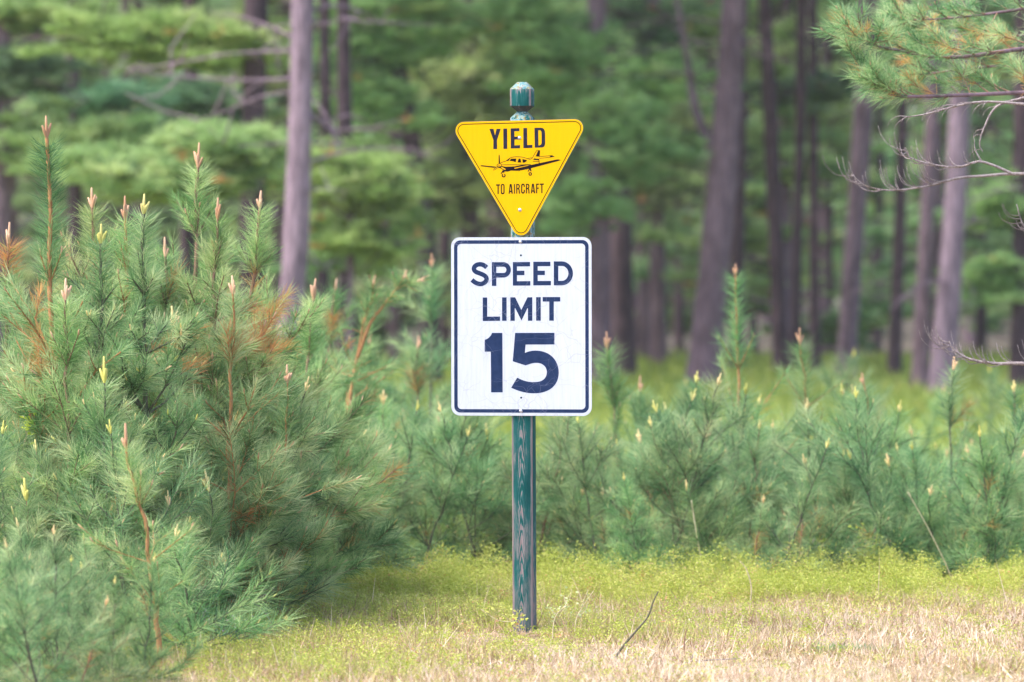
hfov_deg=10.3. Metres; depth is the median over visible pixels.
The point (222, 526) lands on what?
pine seedling
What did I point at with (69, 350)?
pine sapling
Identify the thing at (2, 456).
pine seedling
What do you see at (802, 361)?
pine sapling
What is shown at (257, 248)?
pine sapling
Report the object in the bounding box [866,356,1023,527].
pine sapling
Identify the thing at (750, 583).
weed stalk
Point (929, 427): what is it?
pine seedling
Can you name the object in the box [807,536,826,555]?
weed
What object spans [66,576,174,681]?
pine seedling
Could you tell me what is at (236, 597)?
pine seedling
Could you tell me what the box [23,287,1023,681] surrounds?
ground
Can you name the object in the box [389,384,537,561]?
pine seedling
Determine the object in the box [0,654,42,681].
pine seedling
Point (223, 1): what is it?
young pine
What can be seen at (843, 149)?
pine tree
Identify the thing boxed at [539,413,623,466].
pine seedling
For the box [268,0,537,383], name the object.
pine tree
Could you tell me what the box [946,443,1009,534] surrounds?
pine seedling
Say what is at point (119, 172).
pine tree
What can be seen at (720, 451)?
pine seedling
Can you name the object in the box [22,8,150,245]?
young pine
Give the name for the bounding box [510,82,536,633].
sign post
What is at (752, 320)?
pine tree
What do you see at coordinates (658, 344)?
pine tree
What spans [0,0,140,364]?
pine tree
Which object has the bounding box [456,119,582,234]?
yield sign
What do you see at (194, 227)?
pine sapling
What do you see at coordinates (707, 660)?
stick
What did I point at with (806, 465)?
pine seedling
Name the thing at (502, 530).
pine seedling
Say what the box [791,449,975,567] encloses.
pine seedling
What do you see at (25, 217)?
young pine
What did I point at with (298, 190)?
pine tree
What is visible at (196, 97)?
pine tree
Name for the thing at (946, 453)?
pine seedling
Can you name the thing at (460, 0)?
distant forest
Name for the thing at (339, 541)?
pine sapling
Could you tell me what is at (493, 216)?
young pine
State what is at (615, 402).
pine sapling
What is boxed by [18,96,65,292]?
young pine
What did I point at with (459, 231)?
young pine
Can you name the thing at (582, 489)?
pine seedling
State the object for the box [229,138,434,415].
pine tree
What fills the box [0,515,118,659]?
pine seedling
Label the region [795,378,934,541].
pine seedling
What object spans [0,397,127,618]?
pine seedling
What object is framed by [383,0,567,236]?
pine tree
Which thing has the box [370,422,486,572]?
pine seedling
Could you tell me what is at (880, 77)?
overhanging pine
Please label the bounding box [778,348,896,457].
pine seedling
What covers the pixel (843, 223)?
young pine
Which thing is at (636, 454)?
pine seedling
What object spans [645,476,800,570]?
pine seedling
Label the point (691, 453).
pine seedling
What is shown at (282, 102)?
young pine
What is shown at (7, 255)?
pine sapling
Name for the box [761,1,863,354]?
pine tree
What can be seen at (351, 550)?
pine seedling
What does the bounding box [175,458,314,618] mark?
pine seedling
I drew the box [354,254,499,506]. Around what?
pine sapling
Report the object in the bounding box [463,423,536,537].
pine sapling
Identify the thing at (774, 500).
pine seedling
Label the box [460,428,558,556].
pine seedling
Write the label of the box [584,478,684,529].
pine seedling
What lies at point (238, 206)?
young pine
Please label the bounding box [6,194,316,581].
pine sapling
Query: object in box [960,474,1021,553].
pine seedling
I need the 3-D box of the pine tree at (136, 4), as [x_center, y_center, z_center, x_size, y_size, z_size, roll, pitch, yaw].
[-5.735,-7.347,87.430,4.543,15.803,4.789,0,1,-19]
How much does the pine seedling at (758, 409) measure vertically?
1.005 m
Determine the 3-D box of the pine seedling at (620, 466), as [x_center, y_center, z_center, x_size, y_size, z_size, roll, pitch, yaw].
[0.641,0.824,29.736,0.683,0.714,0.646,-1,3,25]
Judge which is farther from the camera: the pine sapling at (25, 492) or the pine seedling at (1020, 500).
the pine seedling at (1020, 500)
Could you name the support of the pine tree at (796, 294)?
on the ground at (993, 341)
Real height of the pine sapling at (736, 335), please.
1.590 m
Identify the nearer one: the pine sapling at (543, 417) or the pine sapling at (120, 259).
the pine sapling at (120, 259)
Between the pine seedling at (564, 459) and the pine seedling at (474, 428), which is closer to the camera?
the pine seedling at (474, 428)
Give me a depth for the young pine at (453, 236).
148.83 m
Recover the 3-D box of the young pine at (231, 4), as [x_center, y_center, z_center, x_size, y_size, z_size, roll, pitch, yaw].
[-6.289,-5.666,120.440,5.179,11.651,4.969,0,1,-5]
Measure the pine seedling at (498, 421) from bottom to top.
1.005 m
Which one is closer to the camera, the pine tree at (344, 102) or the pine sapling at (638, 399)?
the pine sapling at (638, 399)
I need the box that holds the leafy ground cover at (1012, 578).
[0,533,1023,681]
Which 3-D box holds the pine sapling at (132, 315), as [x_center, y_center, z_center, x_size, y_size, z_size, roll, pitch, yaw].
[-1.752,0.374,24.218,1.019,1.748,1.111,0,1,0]
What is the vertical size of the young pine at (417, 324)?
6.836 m
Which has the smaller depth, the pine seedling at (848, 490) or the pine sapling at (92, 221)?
the pine sapling at (92, 221)
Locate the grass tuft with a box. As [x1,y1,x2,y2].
[768,640,896,653]
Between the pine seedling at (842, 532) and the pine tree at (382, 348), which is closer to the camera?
the pine seedling at (842, 532)
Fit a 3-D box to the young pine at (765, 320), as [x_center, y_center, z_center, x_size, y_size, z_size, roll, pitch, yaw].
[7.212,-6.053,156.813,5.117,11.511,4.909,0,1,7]
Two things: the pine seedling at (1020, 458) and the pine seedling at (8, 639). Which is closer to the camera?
the pine seedling at (8, 639)
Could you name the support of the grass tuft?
on the ground at (993, 341)
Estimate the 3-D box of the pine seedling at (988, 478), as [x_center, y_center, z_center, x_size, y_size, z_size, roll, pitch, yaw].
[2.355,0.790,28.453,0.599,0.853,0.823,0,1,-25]
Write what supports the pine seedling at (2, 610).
on the ground at (993, 341)
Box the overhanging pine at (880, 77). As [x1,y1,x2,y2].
[804,0,1023,366]
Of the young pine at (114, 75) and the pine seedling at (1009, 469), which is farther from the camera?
the young pine at (114, 75)
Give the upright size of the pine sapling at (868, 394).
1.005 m
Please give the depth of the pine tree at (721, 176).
72.64 m
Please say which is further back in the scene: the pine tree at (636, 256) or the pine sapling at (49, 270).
the pine tree at (636, 256)
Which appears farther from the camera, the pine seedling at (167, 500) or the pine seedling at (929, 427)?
the pine seedling at (929, 427)
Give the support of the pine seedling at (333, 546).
on the ground at (993, 341)
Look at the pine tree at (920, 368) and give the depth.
71.51 m
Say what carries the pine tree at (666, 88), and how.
on the ground at (993, 341)
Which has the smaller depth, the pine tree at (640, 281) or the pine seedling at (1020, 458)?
the pine seedling at (1020, 458)
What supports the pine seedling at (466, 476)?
on the ground at (993, 341)
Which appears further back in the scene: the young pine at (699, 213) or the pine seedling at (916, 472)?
the young pine at (699, 213)
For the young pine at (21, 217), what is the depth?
128.64 m
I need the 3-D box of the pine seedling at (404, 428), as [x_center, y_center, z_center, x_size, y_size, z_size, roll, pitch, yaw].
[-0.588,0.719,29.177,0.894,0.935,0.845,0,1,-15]
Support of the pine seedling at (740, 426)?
on the ground at (993, 341)
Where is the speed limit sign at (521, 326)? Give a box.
[451,237,591,415]
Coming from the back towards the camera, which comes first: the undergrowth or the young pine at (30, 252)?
the young pine at (30, 252)
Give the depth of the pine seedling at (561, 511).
29.66 m
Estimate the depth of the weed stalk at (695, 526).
28.41 m
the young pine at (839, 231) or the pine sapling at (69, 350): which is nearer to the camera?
the pine sapling at (69, 350)
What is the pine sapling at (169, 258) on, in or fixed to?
on the ground at (993, 341)
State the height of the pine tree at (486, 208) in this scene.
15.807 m
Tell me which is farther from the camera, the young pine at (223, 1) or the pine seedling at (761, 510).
the young pine at (223, 1)
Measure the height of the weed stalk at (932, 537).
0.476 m
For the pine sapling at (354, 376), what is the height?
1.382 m
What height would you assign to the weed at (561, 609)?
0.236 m
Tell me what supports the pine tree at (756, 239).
on the ground at (993, 341)
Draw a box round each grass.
[454,626,563,636]
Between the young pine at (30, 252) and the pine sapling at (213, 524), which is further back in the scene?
the young pine at (30, 252)
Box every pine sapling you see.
[0,116,142,579]
[0,187,232,613]
[0,222,40,499]
[0,224,218,525]
[0,241,162,424]
[0,278,195,605]
[0,478,97,591]
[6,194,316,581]
[8,142,384,593]
[8,196,279,535]
[10,356,219,598]
[19,237,343,491]
[65,198,390,527]
[68,423,211,670]
[74,275,352,608]
[113,306,300,601]
[145,190,416,530]
[167,469,266,635]
[197,365,374,618]
[198,327,379,581]
[220,278,388,478]
[234,513,303,615]
[278,279,429,483]
[280,315,382,496]
[288,417,393,569]
[293,369,428,576]
[305,260,446,428]
[320,489,403,582]
[336,390,424,528]
[337,334,431,499]
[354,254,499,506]
[356,335,489,487]
[403,409,499,535]
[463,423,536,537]
[501,416,632,532]
[566,331,660,512]
[569,376,716,492]
[646,371,751,532]
[682,264,815,476]
[732,328,865,486]
[837,373,906,493]
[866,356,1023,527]
[929,380,1023,522]
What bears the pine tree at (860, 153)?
on the ground at (993, 341)
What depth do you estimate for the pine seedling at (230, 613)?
22.48 m
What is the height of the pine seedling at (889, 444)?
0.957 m
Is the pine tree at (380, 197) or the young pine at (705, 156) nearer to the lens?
the pine tree at (380, 197)
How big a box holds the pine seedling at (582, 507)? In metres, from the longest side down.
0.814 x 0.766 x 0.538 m
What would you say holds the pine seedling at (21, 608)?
on the ground at (993, 341)
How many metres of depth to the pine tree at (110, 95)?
67.80 m
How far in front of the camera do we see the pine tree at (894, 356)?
77.58 m
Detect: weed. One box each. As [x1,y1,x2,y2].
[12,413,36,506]
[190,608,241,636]
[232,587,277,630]
[478,603,528,634]
[545,586,572,638]
[570,587,592,637]
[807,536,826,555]
[850,523,884,564]
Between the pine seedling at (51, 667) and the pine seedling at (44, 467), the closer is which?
the pine seedling at (51, 667)
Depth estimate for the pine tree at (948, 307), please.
67.83 m
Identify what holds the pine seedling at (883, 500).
on the ground at (993, 341)
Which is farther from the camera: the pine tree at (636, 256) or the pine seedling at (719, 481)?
the pine tree at (636, 256)
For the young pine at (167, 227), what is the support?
on the ground at (993, 341)
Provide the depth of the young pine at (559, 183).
131.94 m
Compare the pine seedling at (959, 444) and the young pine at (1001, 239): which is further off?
the young pine at (1001, 239)
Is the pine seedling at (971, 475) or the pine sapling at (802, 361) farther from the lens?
the pine seedling at (971, 475)
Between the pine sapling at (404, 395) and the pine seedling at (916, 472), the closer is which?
the pine seedling at (916, 472)
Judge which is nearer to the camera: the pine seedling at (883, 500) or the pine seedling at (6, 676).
the pine seedling at (6, 676)
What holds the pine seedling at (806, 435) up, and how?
on the ground at (993, 341)
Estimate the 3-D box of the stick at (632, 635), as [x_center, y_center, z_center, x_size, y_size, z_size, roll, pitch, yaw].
[0.497,1.155,22.951,0.190,0.292,0.010,0,1,0]
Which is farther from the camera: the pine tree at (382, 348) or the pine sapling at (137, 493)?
the pine tree at (382, 348)
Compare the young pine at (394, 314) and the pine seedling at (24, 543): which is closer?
the pine seedling at (24, 543)
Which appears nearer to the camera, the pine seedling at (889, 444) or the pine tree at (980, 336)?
the pine seedling at (889, 444)
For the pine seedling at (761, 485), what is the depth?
28.93 m
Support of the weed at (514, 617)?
on the ground at (993, 341)
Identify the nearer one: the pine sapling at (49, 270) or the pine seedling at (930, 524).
the pine sapling at (49, 270)
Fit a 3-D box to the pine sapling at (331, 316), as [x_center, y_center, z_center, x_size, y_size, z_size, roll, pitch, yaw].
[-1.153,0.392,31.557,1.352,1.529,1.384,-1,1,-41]
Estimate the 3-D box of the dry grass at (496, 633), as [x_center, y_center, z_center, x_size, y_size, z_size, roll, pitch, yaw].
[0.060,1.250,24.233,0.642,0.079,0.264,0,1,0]
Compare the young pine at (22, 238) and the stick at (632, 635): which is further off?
the young pine at (22, 238)
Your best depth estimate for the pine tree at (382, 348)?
89.72 m
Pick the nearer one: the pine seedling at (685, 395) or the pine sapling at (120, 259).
the pine sapling at (120, 259)
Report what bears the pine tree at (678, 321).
on the ground at (993, 341)
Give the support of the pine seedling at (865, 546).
on the ground at (993, 341)
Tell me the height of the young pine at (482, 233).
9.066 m
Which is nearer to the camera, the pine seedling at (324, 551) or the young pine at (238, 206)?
the pine seedling at (324, 551)
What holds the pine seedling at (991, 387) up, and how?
on the ground at (993, 341)
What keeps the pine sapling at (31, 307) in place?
on the ground at (993, 341)
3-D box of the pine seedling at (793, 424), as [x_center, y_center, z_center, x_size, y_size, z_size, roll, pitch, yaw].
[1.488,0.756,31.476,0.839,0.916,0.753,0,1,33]
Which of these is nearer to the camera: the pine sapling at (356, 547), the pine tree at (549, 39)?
the pine sapling at (356, 547)
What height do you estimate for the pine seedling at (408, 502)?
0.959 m
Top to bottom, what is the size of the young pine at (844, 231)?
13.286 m
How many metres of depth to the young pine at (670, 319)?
104.00 m
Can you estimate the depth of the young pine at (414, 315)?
108.55 m
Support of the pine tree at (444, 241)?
on the ground at (993, 341)
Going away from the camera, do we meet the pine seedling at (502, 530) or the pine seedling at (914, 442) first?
the pine seedling at (502, 530)
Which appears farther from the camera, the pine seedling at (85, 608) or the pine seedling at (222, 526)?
the pine seedling at (222, 526)
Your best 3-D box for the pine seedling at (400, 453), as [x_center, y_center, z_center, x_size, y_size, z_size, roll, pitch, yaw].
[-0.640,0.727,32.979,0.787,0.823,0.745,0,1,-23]
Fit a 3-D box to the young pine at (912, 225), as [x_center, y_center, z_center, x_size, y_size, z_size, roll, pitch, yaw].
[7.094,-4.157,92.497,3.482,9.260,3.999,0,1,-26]
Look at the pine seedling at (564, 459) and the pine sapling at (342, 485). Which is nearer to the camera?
the pine sapling at (342, 485)
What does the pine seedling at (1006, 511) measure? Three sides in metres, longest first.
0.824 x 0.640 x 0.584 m
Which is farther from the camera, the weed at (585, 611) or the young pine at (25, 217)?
the young pine at (25, 217)
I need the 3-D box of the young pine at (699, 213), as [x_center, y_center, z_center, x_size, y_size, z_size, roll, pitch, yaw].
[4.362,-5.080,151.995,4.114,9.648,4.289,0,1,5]
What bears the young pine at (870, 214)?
on the ground at (993, 341)
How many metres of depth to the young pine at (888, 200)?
106.74 m
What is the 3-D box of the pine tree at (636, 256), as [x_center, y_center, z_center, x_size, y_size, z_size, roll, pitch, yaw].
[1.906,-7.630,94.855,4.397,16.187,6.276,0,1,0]
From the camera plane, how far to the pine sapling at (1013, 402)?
30.09 m
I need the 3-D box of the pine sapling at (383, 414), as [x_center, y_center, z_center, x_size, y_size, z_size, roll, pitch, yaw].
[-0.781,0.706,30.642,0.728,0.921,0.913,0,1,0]
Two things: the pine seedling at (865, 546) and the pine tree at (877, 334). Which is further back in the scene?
the pine tree at (877, 334)
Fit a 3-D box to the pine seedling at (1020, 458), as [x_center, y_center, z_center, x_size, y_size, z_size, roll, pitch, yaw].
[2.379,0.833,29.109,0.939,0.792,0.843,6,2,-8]
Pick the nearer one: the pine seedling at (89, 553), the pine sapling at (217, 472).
the pine seedling at (89, 553)
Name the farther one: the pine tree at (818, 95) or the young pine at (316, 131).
the young pine at (316, 131)
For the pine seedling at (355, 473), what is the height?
1.111 m
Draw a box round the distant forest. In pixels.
[20,0,990,303]
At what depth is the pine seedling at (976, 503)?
29.97 m
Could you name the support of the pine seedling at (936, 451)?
on the ground at (993, 341)
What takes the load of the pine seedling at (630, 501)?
on the ground at (993, 341)
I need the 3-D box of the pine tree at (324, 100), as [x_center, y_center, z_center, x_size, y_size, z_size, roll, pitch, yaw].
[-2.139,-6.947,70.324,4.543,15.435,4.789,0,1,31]
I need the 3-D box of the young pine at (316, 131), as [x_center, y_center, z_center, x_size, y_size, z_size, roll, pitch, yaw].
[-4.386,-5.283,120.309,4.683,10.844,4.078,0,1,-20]
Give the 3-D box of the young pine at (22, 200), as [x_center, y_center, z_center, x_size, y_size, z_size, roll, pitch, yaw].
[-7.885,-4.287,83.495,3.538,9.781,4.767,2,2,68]
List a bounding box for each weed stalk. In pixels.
[691,500,703,566]
[740,561,751,606]
[907,491,951,579]
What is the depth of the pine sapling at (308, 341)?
27.92 m
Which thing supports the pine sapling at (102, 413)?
on the ground at (993, 341)
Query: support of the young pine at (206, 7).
on the ground at (993, 341)
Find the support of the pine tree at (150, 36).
on the ground at (993, 341)
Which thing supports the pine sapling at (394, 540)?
on the ground at (993, 341)
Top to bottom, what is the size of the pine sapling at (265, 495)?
1.526 m
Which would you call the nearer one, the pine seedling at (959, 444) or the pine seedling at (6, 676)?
the pine seedling at (6, 676)
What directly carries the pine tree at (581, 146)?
on the ground at (993, 341)
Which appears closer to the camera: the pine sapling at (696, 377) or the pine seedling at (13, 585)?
the pine seedling at (13, 585)
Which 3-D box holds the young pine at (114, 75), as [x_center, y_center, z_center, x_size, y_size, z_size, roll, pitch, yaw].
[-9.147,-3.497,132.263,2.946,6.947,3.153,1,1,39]
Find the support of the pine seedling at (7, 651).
on the ground at (993, 341)
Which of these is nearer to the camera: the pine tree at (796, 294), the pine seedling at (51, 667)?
the pine seedling at (51, 667)
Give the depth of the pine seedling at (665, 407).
30.74 m
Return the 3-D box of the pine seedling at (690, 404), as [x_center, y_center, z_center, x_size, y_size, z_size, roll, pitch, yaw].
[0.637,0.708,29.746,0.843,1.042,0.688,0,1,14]
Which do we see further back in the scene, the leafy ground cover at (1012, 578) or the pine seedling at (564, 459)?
the pine seedling at (564, 459)
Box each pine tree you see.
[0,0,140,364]
[0,0,342,360]
[18,99,287,375]
[19,0,240,359]
[110,0,455,351]
[118,0,168,328]
[131,0,310,307]
[203,0,351,380]
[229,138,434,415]
[267,0,492,399]
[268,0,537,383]
[331,74,448,357]
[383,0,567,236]
[438,44,451,357]
[467,0,714,382]
[480,99,487,235]
[536,0,745,377]
[566,0,728,363]
[569,0,669,233]
[608,0,804,384]
[633,0,829,369]
[633,69,638,350]
[666,0,697,356]
[667,0,855,371]
[698,0,844,354]
[741,0,894,371]
[745,0,884,372]
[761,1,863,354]
[787,0,923,380]
[802,14,919,355]
[804,0,1011,387]
[856,0,1023,392]
[874,0,990,375]
[932,0,1023,387]
[963,0,996,356]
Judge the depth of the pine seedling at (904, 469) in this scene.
29.24 m
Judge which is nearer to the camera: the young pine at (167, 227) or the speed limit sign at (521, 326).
the speed limit sign at (521, 326)
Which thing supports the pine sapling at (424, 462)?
on the ground at (993, 341)
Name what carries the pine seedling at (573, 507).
on the ground at (993, 341)
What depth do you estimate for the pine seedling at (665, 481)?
28.70 m
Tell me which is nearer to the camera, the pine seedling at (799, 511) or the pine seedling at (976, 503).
the pine seedling at (799, 511)
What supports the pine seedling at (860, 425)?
on the ground at (993, 341)
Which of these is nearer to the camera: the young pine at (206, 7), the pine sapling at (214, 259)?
the pine sapling at (214, 259)
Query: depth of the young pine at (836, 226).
145.71 m
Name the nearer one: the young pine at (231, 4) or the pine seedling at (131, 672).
the pine seedling at (131, 672)
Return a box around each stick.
[615,592,657,657]
[643,655,738,664]
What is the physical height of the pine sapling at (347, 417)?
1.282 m
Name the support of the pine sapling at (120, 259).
on the ground at (993, 341)
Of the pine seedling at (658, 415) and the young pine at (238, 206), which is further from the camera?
the young pine at (238, 206)
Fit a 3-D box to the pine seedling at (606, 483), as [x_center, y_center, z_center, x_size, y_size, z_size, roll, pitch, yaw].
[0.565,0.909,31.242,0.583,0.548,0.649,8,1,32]
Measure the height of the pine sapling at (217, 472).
1.394 m
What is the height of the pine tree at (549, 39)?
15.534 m
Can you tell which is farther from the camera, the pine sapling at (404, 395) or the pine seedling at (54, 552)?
the pine sapling at (404, 395)
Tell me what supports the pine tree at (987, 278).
on the ground at (993, 341)
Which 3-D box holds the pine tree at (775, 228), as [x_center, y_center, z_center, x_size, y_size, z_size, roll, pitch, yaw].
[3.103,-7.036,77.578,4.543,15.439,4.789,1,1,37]
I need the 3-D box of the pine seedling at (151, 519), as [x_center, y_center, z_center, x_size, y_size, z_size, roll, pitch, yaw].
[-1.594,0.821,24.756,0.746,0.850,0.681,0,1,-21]
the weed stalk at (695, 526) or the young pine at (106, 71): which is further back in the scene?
the young pine at (106, 71)
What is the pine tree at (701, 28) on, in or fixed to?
on the ground at (993, 341)
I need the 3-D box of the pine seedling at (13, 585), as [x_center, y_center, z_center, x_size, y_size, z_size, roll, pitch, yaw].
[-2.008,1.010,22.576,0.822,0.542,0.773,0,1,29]
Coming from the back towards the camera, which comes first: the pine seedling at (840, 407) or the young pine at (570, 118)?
the young pine at (570, 118)
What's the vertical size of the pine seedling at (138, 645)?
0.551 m
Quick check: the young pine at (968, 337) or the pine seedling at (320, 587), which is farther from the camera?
the young pine at (968, 337)
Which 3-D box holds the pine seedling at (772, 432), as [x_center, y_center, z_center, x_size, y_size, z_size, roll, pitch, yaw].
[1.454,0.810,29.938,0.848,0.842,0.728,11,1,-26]
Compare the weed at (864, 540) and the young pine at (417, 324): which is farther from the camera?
the young pine at (417, 324)
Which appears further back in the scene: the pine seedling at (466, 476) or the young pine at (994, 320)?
the young pine at (994, 320)
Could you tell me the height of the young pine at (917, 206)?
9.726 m
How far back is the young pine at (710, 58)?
105.43 m
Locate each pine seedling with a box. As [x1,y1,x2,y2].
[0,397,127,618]
[0,420,64,627]
[0,429,147,632]
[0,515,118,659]
[0,522,123,681]
[0,528,120,681]
[0,538,87,640]
[0,559,30,652]
[0,574,76,681]
[0,615,85,678]
[0,627,15,681]
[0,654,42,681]
[0,665,24,681]
[1,548,102,673]
[23,593,152,681]
[38,415,253,649]
[41,558,131,676]
[45,529,147,651]
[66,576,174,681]
[90,510,313,653]
[93,553,211,681]
[111,454,203,591]
[112,487,266,636]
[119,458,283,626]
[151,370,360,619]
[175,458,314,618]
[187,440,256,605]
[218,392,372,601]
[287,537,336,580]
[320,530,347,579]
[322,441,375,577]
[326,410,435,560]
[328,398,468,561]
[357,405,463,523]
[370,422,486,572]
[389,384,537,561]
[396,401,574,568]
[398,414,511,532]
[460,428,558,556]
[473,402,599,563]
[498,415,618,528]
[511,480,627,555]
[536,409,662,572]
[536,427,634,544]
[536,471,598,552]
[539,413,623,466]
[554,488,646,565]
[556,370,763,572]
[563,426,712,560]
[564,381,711,553]
[580,436,687,538]
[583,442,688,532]
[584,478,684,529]
[586,463,635,524]
[599,466,675,579]
[614,426,768,551]
[617,410,754,561]
[630,397,790,565]
[633,397,723,534]
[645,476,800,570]
[647,376,701,445]
[653,377,806,542]
[656,393,786,535]
[667,393,820,535]
[682,411,800,564]
[706,491,808,574]
[737,416,843,540]
[738,472,852,569]
[740,438,848,577]
[743,483,810,549]
[745,395,884,557]
[745,403,834,515]
[761,453,892,572]
[771,431,839,538]
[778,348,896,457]
[783,382,948,569]
[785,502,888,568]
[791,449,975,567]
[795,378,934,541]
[799,451,910,557]
[823,376,980,488]
[830,392,945,543]
[831,444,941,575]
[859,483,1012,574]
[861,443,966,528]
[875,442,963,542]
[878,439,981,572]
[891,378,959,476]
[895,421,963,525]
[905,490,1017,576]
[910,444,1023,556]
[925,441,981,520]
[929,418,1023,573]
[930,390,1023,575]
[939,441,986,515]
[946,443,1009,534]
[953,365,1023,471]
[953,459,1021,554]
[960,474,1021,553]
[987,458,1023,561]
[987,468,1023,556]
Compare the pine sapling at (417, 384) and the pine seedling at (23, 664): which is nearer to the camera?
the pine seedling at (23, 664)
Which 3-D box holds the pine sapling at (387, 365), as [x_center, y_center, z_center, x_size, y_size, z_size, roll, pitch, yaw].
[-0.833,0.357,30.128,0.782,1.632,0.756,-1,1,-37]
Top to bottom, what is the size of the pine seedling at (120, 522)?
1.004 m
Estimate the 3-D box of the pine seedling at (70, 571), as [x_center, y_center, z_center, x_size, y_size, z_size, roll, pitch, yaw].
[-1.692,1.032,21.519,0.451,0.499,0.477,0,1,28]
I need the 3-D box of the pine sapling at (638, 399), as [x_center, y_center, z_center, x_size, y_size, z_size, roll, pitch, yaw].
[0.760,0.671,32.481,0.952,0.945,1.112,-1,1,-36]
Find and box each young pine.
[10,10,107,337]
[11,0,267,316]
[18,0,235,313]
[18,40,90,326]
[18,41,67,294]
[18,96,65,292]
[18,225,46,298]
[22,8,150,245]
[66,69,154,256]
[86,0,270,317]
[141,0,228,246]
[144,0,272,320]
[171,0,419,347]
[226,5,334,324]
[227,7,387,332]
[265,49,459,362]
[329,66,438,350]
[332,0,586,327]
[356,60,438,328]
[411,59,460,329]
[436,49,483,239]
[478,0,587,235]
[518,0,587,231]
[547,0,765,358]
[556,0,696,257]
[581,63,728,347]
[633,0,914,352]
[666,0,808,333]
[666,42,766,266]
[670,0,728,310]
[691,58,835,325]
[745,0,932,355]
[751,0,885,294]
[791,1,916,299]
[803,6,916,298]
[803,204,907,282]
[805,0,961,337]
[831,0,1013,343]
[834,0,1010,352]
[864,13,1013,343]
[866,2,989,303]
[905,0,1014,268]
[907,44,1006,258]
[959,0,1014,337]
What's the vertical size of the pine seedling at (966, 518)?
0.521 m
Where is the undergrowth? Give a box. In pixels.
[0,342,1023,577]
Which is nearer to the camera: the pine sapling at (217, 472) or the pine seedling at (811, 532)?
the pine sapling at (217, 472)
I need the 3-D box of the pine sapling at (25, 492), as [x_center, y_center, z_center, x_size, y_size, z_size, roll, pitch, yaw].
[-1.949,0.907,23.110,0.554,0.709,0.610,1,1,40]
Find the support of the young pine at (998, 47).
on the ground at (993, 341)
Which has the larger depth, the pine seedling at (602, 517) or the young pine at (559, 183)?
the young pine at (559, 183)
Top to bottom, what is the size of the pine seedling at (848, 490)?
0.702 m

